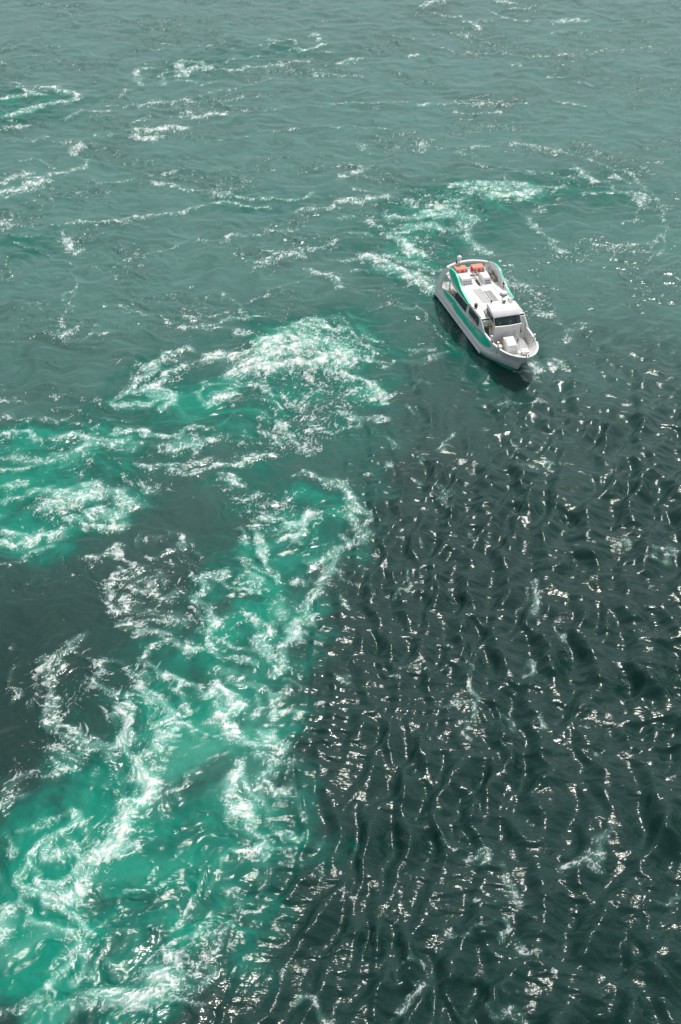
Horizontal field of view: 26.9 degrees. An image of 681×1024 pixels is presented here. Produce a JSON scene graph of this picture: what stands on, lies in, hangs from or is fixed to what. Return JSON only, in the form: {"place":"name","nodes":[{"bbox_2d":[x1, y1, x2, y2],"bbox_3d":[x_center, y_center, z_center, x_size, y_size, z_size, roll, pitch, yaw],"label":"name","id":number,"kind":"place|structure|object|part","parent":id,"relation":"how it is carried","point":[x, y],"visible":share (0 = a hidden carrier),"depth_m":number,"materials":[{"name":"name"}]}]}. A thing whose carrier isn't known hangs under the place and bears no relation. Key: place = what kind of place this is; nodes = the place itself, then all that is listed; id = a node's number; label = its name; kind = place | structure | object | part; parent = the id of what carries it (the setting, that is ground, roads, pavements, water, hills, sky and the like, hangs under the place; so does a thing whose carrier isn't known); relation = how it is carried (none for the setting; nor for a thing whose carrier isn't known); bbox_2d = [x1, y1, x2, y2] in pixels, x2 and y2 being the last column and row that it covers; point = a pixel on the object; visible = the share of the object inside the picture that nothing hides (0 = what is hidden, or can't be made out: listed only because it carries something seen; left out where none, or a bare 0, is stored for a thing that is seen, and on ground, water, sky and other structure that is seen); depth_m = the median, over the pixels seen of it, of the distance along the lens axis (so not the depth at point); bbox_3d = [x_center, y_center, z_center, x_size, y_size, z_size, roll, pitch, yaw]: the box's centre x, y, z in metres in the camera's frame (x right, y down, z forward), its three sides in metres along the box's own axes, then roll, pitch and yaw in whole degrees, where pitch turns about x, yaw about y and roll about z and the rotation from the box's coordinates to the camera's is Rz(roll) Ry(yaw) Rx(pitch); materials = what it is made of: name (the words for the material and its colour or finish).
{"place":"outdoors","nodes":[
{"label":"outdoors","id":0,"kind":"place"},
{"bbox_2d":[0,0,680,1023],"bbox_3d":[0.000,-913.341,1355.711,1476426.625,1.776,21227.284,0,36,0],"label":"sea","id":1,"kind":"structure","parent":0,"point":[340,618],"depth_m":98.22,"materials":[{"name":"liquid"}]},
{"bbox_2d":[434,255,538,369],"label":"tour boat","id":2,"kind":"object","parent":1,"relation":"on","point":[475,304],"visible":1,"depth_m":116.05,"materials":[{"name":"white metal"}]},
{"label":"rear window","id":3,"kind":"part","parent":2,"relation":"part of","materials":[{"name":"black glass"}]},
{"bbox_2d":[454,265,467,273],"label":"life raft","id":4,"kind":"object","parent":2,"relation":"on","point":[460,269],"visible":0.95,"depth_m":120.64,"materials":[{"name":"plastic"}]},
{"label":"front window","id":5,"kind":"part","parent":2,"relation":"part of","materials":[{"name":"black glass"}]},
{"bbox_2d":[470,263,484,272],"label":"life raft","id":6,"kind":"object","parent":2,"relation":"on","point":[475,268],"visible":1,"depth_m":120.92,"materials":[{"name":"plastic"}]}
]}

